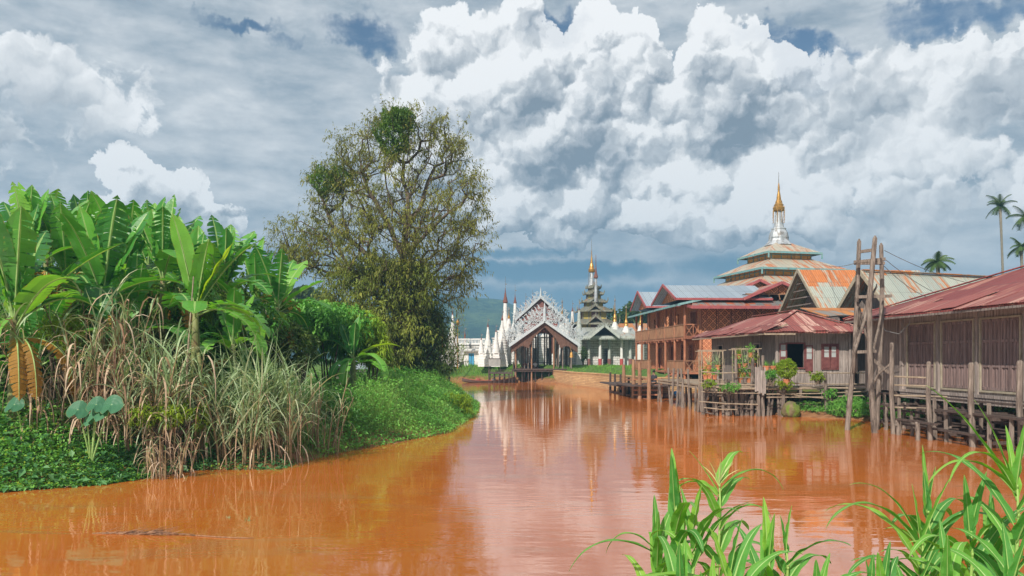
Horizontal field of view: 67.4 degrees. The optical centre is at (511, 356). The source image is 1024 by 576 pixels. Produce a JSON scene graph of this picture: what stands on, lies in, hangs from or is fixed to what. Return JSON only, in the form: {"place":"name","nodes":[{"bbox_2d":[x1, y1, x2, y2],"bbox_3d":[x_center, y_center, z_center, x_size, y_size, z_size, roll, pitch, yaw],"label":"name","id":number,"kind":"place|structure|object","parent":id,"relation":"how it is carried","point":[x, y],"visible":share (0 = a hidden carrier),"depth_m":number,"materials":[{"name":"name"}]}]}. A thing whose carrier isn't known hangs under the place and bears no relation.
{"place":"outdoors","nodes":[
{"label":"outdoors","id":0,"kind":"place"},
{"bbox_2d":[245,294,523,357],"bbox_3d":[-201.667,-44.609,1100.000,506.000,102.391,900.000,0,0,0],"label":"hills","id":1,"kind":"structure","parent":0,"point":[480,312],"depth_m":847.00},
{"bbox_2d":[444,363,520,379],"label":"lawn","id":2,"kind":"structure","parent":0,"point":[498,368],"depth_m":98.88,"materials":[{"name":"plant"}]},
{"bbox_2d":[498,312,507,366],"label":"white stupa","id":3,"kind":"object","parent":2,"relation":"on","point":[502,342],"visible":0.86,"depth_m":98.45,"materials":[{"name":"paint"}]},
{"bbox_2d":[0,358,1016,491],"bbox_3d":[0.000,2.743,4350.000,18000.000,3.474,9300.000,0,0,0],"label":"ground","id":4,"kind":"structure","parent":0,"point":[549,379],"depth_m":37.63,"materials":[{"name":"soil"}]},
{"bbox_2d":[0,182,72,417],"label":"banana plant","id":5,"kind":"object","parent":4,"relation":"on","point":[28,200],"visible":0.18,"depth_m":24.02,"materials":[{"name":"plant"}]},
{"bbox_2d":[0,314,77,415],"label":"leafy shrub","id":6,"kind":"object","parent":4,"relation":"on","point":[2,386],"visible":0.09,"depth_m":23.37,"materials":[{"name":"green plant"}]},
{"bbox_2d":[0,300,96,424],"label":"banana plant","id":7,"kind":"object","parent":4,"relation":"on","point":[38,314],"visible":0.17,"depth_m":21.93,"materials":[{"name":"plant"}]},
{"bbox_2d":[34,189,82,394],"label":"banana plant","id":8,"kind":"object","parent":4,"relation":"on","point":[56,193],"visible":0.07,"depth_m":26.74,"materials":[{"name":"plant"}]},
{"bbox_2d":[30,309,87,421],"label":"leafy shrub","id":9,"kind":"object","parent":4,"relation":"on","point":[55,322],"visible":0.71,"depth_m":20.39,"materials":[{"name":"green plant"}]},
{"bbox_2d":[0,203,122,445],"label":"banana plant","id":10,"kind":"object","parent":4,"relation":"on","point":[19,263],"visible":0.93,"depth_m":18.85,"materials":[{"name":"plant"}]},
{"bbox_2d":[4,394,123,462],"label":"taro plant","id":11,"kind":"object","parent":4,"relation":"on","point":[99,407],"visible":0.99,"depth_m":18.44,"materials":[{"name":"plant"}]},
{"bbox_2d":[0,274,131,459],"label":"cane clump","id":12,"kind":"object","parent":4,"relation":"on","point":[83,383],"visible":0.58,"depth_m":19.27,"materials":[{"name":"plant"}]},
{"bbox_2d":[56,191,98,390],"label":"banana plant","id":13,"kind":"object","parent":4,"relation":"on","point":[74,201],"visible":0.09,"depth_m":28.82,"materials":[{"name":"plant"}]},
{"bbox_2d":[0,284,158,400],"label":"backing shrub","id":14,"kind":"object","parent":4,"relation":"on","point":[80,306],"visible":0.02,"depth_m":25.01,"materials":[{"name":"green plant"}]},
{"bbox_2d":[35,195,143,420],"bbox_3d":[-14.752,-1.224,25.092,4.492,8.197,4.736,0,0,0],"label":"banana plant","id":15,"kind":"object","parent":4,"relation":"on","point":[65,259],"visible":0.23,"depth_m":24.66,"materials":[{"name":"plant"}]},
{"bbox_2d":[0,302,183,400],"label":"leafy shrub","id":16,"kind":"object","parent":4,"relation":"on","point":[55,353],"visible":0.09,"depth_m":23.11,"materials":[{"name":"green plant"}]},
{"bbox_2d":[2,195,184,439],"bbox_3d":[-11.502,-1.024,22.043,4.447,7.128,4.434,0,0,-19],"label":"banana plant","id":17,"kind":"object","parent":4,"relation":"on","point":[103,270],"visible":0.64,"depth_m":21.84,"materials":[{"name":"plant"}]},
{"bbox_2d":[3,426,208,489],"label":"bank tufts","id":18,"kind":"object","parent":4,"relation":"on","point":[65,457],"visible":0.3,"depth_m":18.48,"materials":[{"name":"green plant"}]},
{"bbox_2d":[26,268,188,453],"bbox_3d":[-10.356,0.262,20.328,4.475,5.649,3.827,0,0,-41],"label":"cane clump","id":19,"kind":"object","parent":4,"relation":"on","point":[116,331],"visible":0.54,"depth_m":19.86,"materials":[{"name":"plant"}]},
{"bbox_2d":[69,250,203,414],"bbox_3d":[-11.165,-0.503,23.135,3.457,5.567,3.618,0,0,28],"label":"banana plant","id":20,"kind":"object","parent":4,"relation":"on","point":[140,269],"visible":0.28,"depth_m":22.91,"materials":[{"name":"plant"}]},
{"bbox_2d":[88,191,184,341],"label":"banana plant","id":21,"kind":"object","parent":4,"relation":"on","point":[98,204],"visible":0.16,"depth_m":25.31,"materials":[{"name":"plant"}]},
{"bbox_2d":[0,394,296,492],"bbox_3d":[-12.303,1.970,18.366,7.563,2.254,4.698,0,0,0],"label":"creeping weeds","id":22,"kind":"object","parent":4,"relation":"on","point":[2,429],"visible":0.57,"depth_m":18.61,"materials":[{"name":"green plant"}]},
{"bbox_2d":[81,310,216,470],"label":"cane clump","id":23,"kind":"object","parent":4,"relation":"on","point":[156,387],"visible":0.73,"depth_m":19.69,"materials":[{"name":"plant"}]},
{"bbox_2d":[0,382,297,463],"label":"undergrowth","id":24,"kind":"object","parent":4,"relation":"on","point":[192,437],"visible":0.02,"depth_m":20.76,"materials":[{"name":"green plant"}]},
{"bbox_2d":[137,197,165,303],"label":"banana plant","id":25,"kind":"object","parent":4,"relation":"on","point":[155,208],"visible":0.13,"depth_m":28.92,"materials":[{"name":"plant"}]},
{"bbox_2d":[71,274,250,380],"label":"backing shrub","id":26,"kind":"object","parent":4,"relation":"on","point":[208,315],"visible":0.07,"depth_m":25.18,"materials":[{"name":"green plant"}]},
{"bbox_2d":[80,308,249,400],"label":"leafy shrub","id":27,"kind":"object","parent":4,"relation":"on","point":[167,340],"visible":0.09,"depth_m":24.91,"materials":[{"name":"green plant"}]},
{"bbox_2d":[105,328,233,463],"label":"cane clump","id":28,"kind":"object","parent":4,"relation":"on","point":[193,407],"visible":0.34,"depth_m":20.50,"materials":[{"name":"plant"}]},
{"bbox_2d":[127,398,211,465],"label":"leafy shrub","id":29,"kind":"object","parent":4,"relation":"on","point":[180,418],"visible":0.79,"depth_m":19.73,"materials":[{"name":"green plant"}]},
{"bbox_2d":[109,194,230,396],"bbox_3d":[-11.332,-1.214,24.472,4.119,8.148,3.991,0,0,0],"label":"banana plant","id":30,"kind":"object","parent":4,"relation":"on","point":[161,248],"visible":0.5,"depth_m":24.20,"materials":[{"name":"plant"}]},
{"bbox_2d":[128,216,213,391],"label":"banana plant","id":31,"kind":"object","parent":4,"relation":"on","point":[174,271],"visible":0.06,"depth_m":26.67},
{"bbox_2d":[131,415,220,480],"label":"cane clump","id":32,"kind":"object","parent":4,"relation":"on","point":[154,466],"visible":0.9,"depth_m":19.03,"materials":[{"name":"plant"}]},
{"bbox_2d":[184,276,193,464],"bbox_3d":[-8.560,0.477,20.342,0.067,5.248,0.366,0,0,18],"label":"bamboo pole","id":33,"kind":"object","parent":4,"relation":"on","point":[187,370],"visible":0.53,"depth_m":20.27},
{"bbox_2d":[130,258,297,341],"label":"backing shrub","id":34,"kind":"object","parent":4,"relation":"on","point":[245,289],"visible":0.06,"depth_m":30.77,"materials":[{"name":"green plant"}]},
{"bbox_2d":[153,215,277,402],"bbox_3d":[-10.056,-0.885,26.447,4.178,8.282,2.886,0,0,-26],"label":"banana plant","id":35,"kind":"object","parent":4,"relation":"on","point":[225,241],"visible":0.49,"depth_m":26.93,"materials":[{"name":"plant"}]},
{"bbox_2d":[161,214,270,457],"bbox_3d":[-8.178,-0.259,21.428,2.570,7.113,4.089,0,0,-31],"label":"banana plant","id":36,"kind":"object","parent":4,"relation":"on","point":[193,248],"visible":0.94,"depth_m":20.87,"materials":[{"name":"plant"}]},
{"bbox_2d":[145,301,290,396],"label":"backing shrub","id":37,"kind":"object","parent":4,"relation":"on","point":[203,324],"visible":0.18,"depth_m":26.72,"materials":[{"name":"green plant"}]},
{"bbox_2d":[179,287,272,421],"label":"banana plant","id":38,"kind":"object","parent":4,"relation":"on","point":[234,294],"visible":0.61,"depth_m":24.82,"materials":[{"name":"plant"}]},
{"bbox_2d":[162,323,321,469],"bbox_3d":[-7.391,1.451,20.852,4.298,5.335,4.193,0,0,-32],"label":"cane clump","id":39,"kind":"object","parent":4,"relation":"on","point":[244,421],"visible":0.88,"depth_m":20.64,"materials":[{"name":"plant"}]},
{"bbox_2d":[211,236,302,324],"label":"banana plant","id":40,"kind":"object","parent":4,"relation":"on","point":[252,266],"visible":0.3,"depth_m":30.82,"materials":[{"name":"plant"}]},
{"bbox_2d":[207,333,340,466],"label":"cane clump","id":41,"kind":"object","parent":4,"relation":"on","point":[291,425],"visible":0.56,"depth_m":21.41,"materials":[{"name":"plant"}]},
{"bbox_2d":[244,321,323,388],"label":"leafy shrub","id":42,"kind":"object","parent":4,"relation":"on","point":[298,338],"visible":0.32,"depth_m":29.02,"materials":[{"name":"green plant"}]},
{"bbox_2d":[245,244,331,365],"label":"banana plant","id":43,"kind":"object","parent":4,"relation":"on","point":[282,285],"visible":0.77,"depth_m":29.82,"materials":[{"name":"plant"}]},
{"bbox_2d":[287,284,329,363],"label":"banana plant","id":44,"kind":"object","parent":4,"relation":"on","point":[306,293],"visible":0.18,"depth_m":115.30,"materials":[{"name":"green plant"}]},
{"bbox_2d":[282,357,368,455],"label":"cane clump","id":45,"kind":"object","parent":4,"relation":"on","point":[313,407],"visible":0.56,"depth_m":23.52,"materials":[{"name":"plant"}]},
{"bbox_2d":[294,383,366,429],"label":"leafy shrub","id":46,"kind":"object","parent":4,"relation":"on","point":[333,402],"visible":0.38,"depth_m":25.83,"materials":[{"name":"green plant"}]},
{"bbox_2d":[289,299,378,392],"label":"leafy shrub","id":47,"kind":"object","parent":4,"relation":"on","point":[325,324],"visible":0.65,"depth_m":33.86,"materials":[{"name":"green plant"}]},
{"bbox_2d":[221,366,480,456],"bbox_3d":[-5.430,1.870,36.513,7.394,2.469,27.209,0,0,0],"label":"spit weeds","id":48,"kind":"object","parent":4,"relation":"on","point":[451,426],"visible":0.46,"depth_m":30.29,"materials":[{"name":"green plant"}]},
{"bbox_2d":[234,367,480,463],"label":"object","id":49,"kind":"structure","parent":4,"relation":"on","point":[378,412],"depth_m":29.14,"materials":[{"name":"plant"}]},
{"bbox_2d":[321,316,399,396],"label":"banana plant","id":50,"kind":"object","parent":4,"relation":"on","point":[351,342],"visible":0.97,"depth_m":32.83,"materials":[{"name":"plant"}]},
{"bbox_2d":[346,310,394,382],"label":"leafy shrub","id":51,"kind":"object","parent":4,"relation":"on","point":[384,351],"visible":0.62,"depth_m":34.50,"materials":[{"name":"green plant"}]},
{"bbox_2d":[311,242,448,372],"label":"riverside tree","id":52,"kind":"object","parent":4,"relation":"on","point":[365,286],"visible":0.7,"depth_m":45.55,"materials":[{"name":"green plant"}]},
{"bbox_2d":[262,94,501,371],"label":"riverside tree","id":53,"kind":"object","parent":4,"relation":"on","point":[398,121],"visible":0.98,"depth_m":48.70,"materials":[{"name":"green plant"}]},
{"bbox_2d":[388,286,461,380],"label":"riverside tree","id":54,"kind":"object","parent":4,"relation":"on","point":[438,349],"visible":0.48,"depth_m":47.50,"materials":[{"name":"green plant"}]},
{"bbox_2d":[402,381,451,407],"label":"leafy shrub","id":55,"kind":"object","parent":4,"relation":"on","point":[431,391],"visible":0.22,"depth_m":35.45,"materials":[{"name":"green plant"}]},
{"bbox_2d":[440,391,473,414],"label":"leafy shrub","id":56,"kind":"object","parent":4,"relation":"on","point":[465,406],"visible":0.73,"depth_m":37.50,"materials":[{"name":"green plant"}]},
{"bbox_2d":[443,304,475,379],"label":"sapling","id":57,"kind":"object","parent":4,"relation":"on","point":[455,335],"visible":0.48,"depth_m":63.94,"materials":[{"name":"green plant"}]},
{"bbox_2d":[445,339,492,364],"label":"temple wall","id":58,"kind":"structure","parent":4,"relation":"on","point":[467,345],"depth_m":105.00,"materials":[{"name":"white paint"}]},
{"bbox_2d":[461,348,492,365],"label":"shrine","id":59,"kind":"object","parent":4,"relation":"on","point":[471,357],"visible":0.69,"depth_m":100.50,"materials":[{"name":"paint"}]},
{"bbox_2d":[484,320,491,366],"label":"white stupa","id":60,"kind":"object","parent":4,"relation":"on","point":[487,350],"visible":0.95,"depth_m":99.56,"materials":[{"name":"paint"}]},
{"bbox_2d":[504,288,585,381],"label":"landing pavilion","id":61,"kind":"structure","parent":4,"relation":"on","point":[543,316],"depth_m":90.10,"materials":[{"name":"white metal"}]},
{"bbox_2d":[532,323,646,364],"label":"white brick hall","id":62,"kind":"structure","parent":4,"relation":"on","point":[541,349],"depth_m":113.00,"materials":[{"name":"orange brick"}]},
{"bbox_2d":[571,239,619,326],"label":"tiered tower","id":63,"kind":"structure","parent":62,"relation":"on","point":[593,313],"depth_m":110.32,"materials":[{"name":"grey metal"}]},
{"bbox_2d":[550,363,635,380],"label":"lawn","id":64,"kind":"structure","parent":4,"relation":"on","point":[606,367],"depth_m":85.58,"materials":[{"name":"plant"}]},
{"bbox_2d":[575,323,646,365],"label":"pavilion","id":65,"kind":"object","parent":4,"relation":"on","point":[596,341],"visible":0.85,"depth_m":105.50,"materials":[{"name":"white paint"}]},
{"bbox_2d":[569,495,671,575],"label":"maize plant","id":66,"kind":"object","parent":4,"relation":"on","point":[658,565],"visible":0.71,"depth_m":6.59,"materials":[{"name":"plant"}]},
{"bbox_2d":[552,370,691,393],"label":"retaining wall","id":67,"kind":"structure","parent":4,"relation":"on","point":[586,379],"depth_m":74.92,"materials":[{"name":"beige concrete"}]},
{"bbox_2d":[620,300,655,322],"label":"tree","id":68,"kind":"object","parent":4,"relation":"on","point":[629,313],"visible":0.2,"depth_m":138.08,"materials":[{"name":"green plant"}]},
{"bbox_2d":[656,536,687,575],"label":"maize plant","id":69,"kind":"object","parent":4,"relation":"on","point":[679,565],"visible":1,"depth_m":5.05,"materials":[{"name":"plant"}]},
{"bbox_2d":[667,448,703,555],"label":"maize plant","id":70,"kind":"object","parent":4,"relation":"on","point":[677,508],"visible":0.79,"depth_m":6.13,"materials":[{"name":"plant"}]},
{"bbox_2d":[648,485,748,575],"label":"maize plant","id":71,"kind":"object","parent":4,"relation":"on","point":[691,521],"visible":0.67,"depth_m":5.97,"materials":[{"name":"plant"}]},
{"bbox_2d":[628,279,789,378],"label":"woven house","id":72,"kind":"structure","parent":4,"relation":"on","point":[680,317],"depth_m":59.72,"materials":[{"name":"brown wood"}]},
{"bbox_2d":[640,519,801,575],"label":"maize plant","id":73,"kind":"object","parent":4,"relation":"on","point":[736,564],"visible":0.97,"depth_m":5.22,"materials":[{"name":"plant"}]},
{"bbox_2d":[678,451,782,575],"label":"maize plant","id":74,"kind":"object","parent":4,"relation":"on","point":[724,536],"visible":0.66,"depth_m":6.81,"materials":[{"name":"plant"}]},
{"bbox_2d":[733,497,774,575],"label":"maize plant","id":75,"kind":"object","parent":4,"relation":"on","point":[767,539],"visible":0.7,"depth_m":5.62,"materials":[{"name":"plant"}]},
{"bbox_2d":[657,355,868,416],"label":"stilt deck","id":76,"kind":"structure","parent":4,"relation":"on","point":[760,386],"depth_m":39.21,"materials":[{"name":"grey wood"}]},
{"bbox_2d":[695,350,725,386],"bbox_3d":[10.309,0.593,39.833,1.482,1.913,0.591,0,0,0],"label":"plant rack","id":77,"kind":"object","parent":76,"relation":"on","point":[712,351],"visible":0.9,"depth_m":39.58,"materials":[{"name":"brown wood"}]},
{"bbox_2d":[776,358,798,384],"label":"round shrub","id":78,"kind":"object","parent":76,"relation":"on","point":[786,364],"visible":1,"depth_m":38.10,"materials":[{"name":"green plant"}]},
{"bbox_2d":[691,310,863,406],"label":"stilt hut","id":79,"kind":"object","parent":4,"relation":"on","point":[807,343],"visible":0.69,"depth_m":40.18,"materials":[{"name":"grey wood"}]},
{"bbox_2d":[713,176,849,285],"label":"monastery","id":80,"kind":"structure","parent":4,"relation":"on","point":[779,256],"depth_m":91.85,"materials":[{"name":"metal"}]},
{"bbox_2d":[721,506,850,575],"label":"maize plant","id":81,"kind":"object","parent":4,"relation":"on","point":[795,567],"visible":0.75,"depth_m":5.91,"materials":[{"name":"plant"}]},
{"bbox_2d":[781,401,800,416],"bbox_3d":[13.937,2.636,38.397,0.927,0.863,0.886,0,0,27],"label":"boulder","id":82,"kind":"object","parent":4,"relation":"on","point":[790,409],"visible":0.91,"depth_m":38.08,"materials":[{"name":"stone"}]},
{"bbox_2d":[813,553,872,575],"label":"maize plant","id":83,"kind":"object","parent":4,"relation":"on","point":[823,572],"visible":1,"depth_m":5.42,"materials":[{"name":"plant"}]},
{"bbox_2d":[777,269,919,391],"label":"barn","id":84,"kind":"structure","parent":4,"relation":"on","point":[817,288],"depth_m":52.69,"materials":[{"name":"orange metal"}]},
{"bbox_2d":[825,395,875,417],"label":"leafy shrub","id":85,"kind":"object","parent":4,"relation":"on","point":[840,409],"visible":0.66,"depth_m":37.26,"materials":[{"name":"green plant"}]},
{"bbox_2d":[858,542,898,575],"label":"maize plant","id":86,"kind":"object","parent":4,"relation":"on","point":[887,567],"visible":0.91,"depth_m":5.30,"materials":[{"name":"plant"}]},
{"bbox_2d":[820,315,943,402],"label":"back shed","id":87,"kind":"structure","parent":4,"relation":"on","point":[861,363],"depth_m":45.30,"materials":[{"name":"brown wood"}]},
{"bbox_2d":[800,308,863,383],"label":"rusty awning","id":88,"kind":"object","parent":87,"relation":"on","point":[832,311],"visible":0.2,"depth_m":45.37,"materials":[{"name":"orange metal"}]},
{"bbox_2d":[837,269,993,395],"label":"long shed","id":89,"kind":"structure","parent":4,"relation":"on","point":[896,288],"depth_m":47.74,"materials":[{"name":"grey metal"}]},
{"bbox_2d":[826,479,1010,575],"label":"maize plant","id":90,"kind":"object","parent":4,"relation":"on","point":[949,521],"visible":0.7,"depth_m":5.89,"materials":[{"name":"plant"}]},
{"bbox_2d":[881,445,962,575],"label":"maize plant","id":91,"kind":"object","parent":4,"relation":"on","point":[942,508],"visible":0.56,"depth_m":6.41,"materials":[{"name":"plant"}]},
{"bbox_2d":[842,265,1023,439],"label":"shuttered house","id":92,"kind":"structure","parent":4,"relation":"on","point":[950,334],"depth_m":29.69,"materials":[{"name":"brown wood"}]},
{"bbox_2d":[921,251,955,272],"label":"areca palm","id":93,"kind":"object","parent":4,"relation":"on","point":[936,262],"visible":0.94,"depth_m":69.75,"materials":[{"name":"green plant"}]},
{"bbox_2d":[939,518,969,575],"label":"maize plant","id":94,"kind":"object","parent":4,"relation":"on","point":[950,563],"visible":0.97,"depth_m":5.06,"materials":[{"name":"plant"}]},
{"bbox_2d":[898,471,1023,575],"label":"maize plant","id":95,"kind":"object","parent":4,"relation":"on","point":[971,517],"visible":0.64,"depth_m":5.59,"materials":[{"name":"plant"}]},
{"bbox_2d":[920,385,1023,575],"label":"maize plant","id":96,"kind":"object","parent":4,"relation":"on","point":[1011,470],"visible":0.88,"depth_m":5.34,"materials":[{"name":"plant"}]},
{"bbox_2d":[922,522,1023,575],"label":"maize plant","id":97,"kind":"object","parent":4,"relation":"on","point":[1011,563],"visible":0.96,"depth_m":4.66,"materials":[{"name":"plant"}]},
{"bbox_2d":[962,492,1023,575],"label":"maize plant","id":98,"kind":"object","parent":4,"relation":"on","point":[998,546],"visible":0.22,"depth_m":5.87,"materials":[{"name":"plant"}]},
{"bbox_2d":[985,194,1017,273],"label":"areca palm","id":99,"kind":"object","parent":4,"relation":"on","point":[999,203],"visible":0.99,"depth_m":87.89,"materials":[{"name":"green plant"}]},
{"bbox_2d":[0,380,1023,575],"bbox_3d":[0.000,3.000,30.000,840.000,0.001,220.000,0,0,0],"label":"river water","id":100,"kind":"structure","parent":0,"point":[533,479],"depth_m":16.15,"materials":[{"name":"liquid"}]},
{"bbox_2d":[92,525,246,537],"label":"floating branch","id":101,"kind":"object","parent":100,"relation":"on","point":[159,531],"visible":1,"depth_m":12.94,"materials":[{"name":"wood"}]},
{"bbox_2d":[600,359,675,398],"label":"landing stage","id":102,"kind":"object","parent":100,"relation":"in","point":[622,383],"visible":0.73,"depth_m":55.81,"materials":[{"name":"wood"}]},
{"bbox_2d":[845,235,891,432],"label":"pole tower","id":103,"kind":"structure","parent":100,"relation":"in","point":[858,329],"depth_m":31.09,"materials":[{"name":"wood"}]},
{"bbox_2d":[889,343,895,433],"bbox_3d":[14.781,1.673,29.801,0.280,4.459,0.195,0,0,0],"label":"mooring post","id":104,"kind":"object","parent":100,"relation":"in","point":[891,393],"visible":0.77,"depth_m":29.73,"materials":[{"name":"wood"}]},
{"bbox_2d":[926,361,932,440],"bbox_3d":[15.020,2.034,27.607,0.272,3.737,0.186,0,0,0],"label":"mooring post","id":105,"kind":"object","parent":100,"relation":"in","point":[928,403],"visible":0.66,"depth_m":27.54,"materials":[{"name":"wood"}]},
{"bbox_2d":[866,376,1023,449],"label":"water walkway","id":106,"kind":"structure","parent":100,"relation":"in","point":[947,414],"depth_m":27.35,"materials":[{"name":"grey wood"}]},
{"bbox_2d":[967,362,975,446],"bbox_3d":[15.330,2.045,25.568,0.296,3.715,0.213,0,0,0],"label":"mooring post","id":107,"kind":"object","parent":100,"relation":"in","point":[971,410],"visible":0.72,"depth_m":25.50,"materials":[{"name":"wood"}]},
{"bbox_2d":[1016,360,1023,453],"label":"mooring post","id":108,"kind":"object","parent":100,"relation":"in","point":[1019,391],"visible":0.67,"depth_m":23.74,"materials":[{"name":"wood"}]},
{"bbox_2d":[0,0,1023,316],"label":"sky","id":109,"kind":"structure","parent":0,"point":[661,134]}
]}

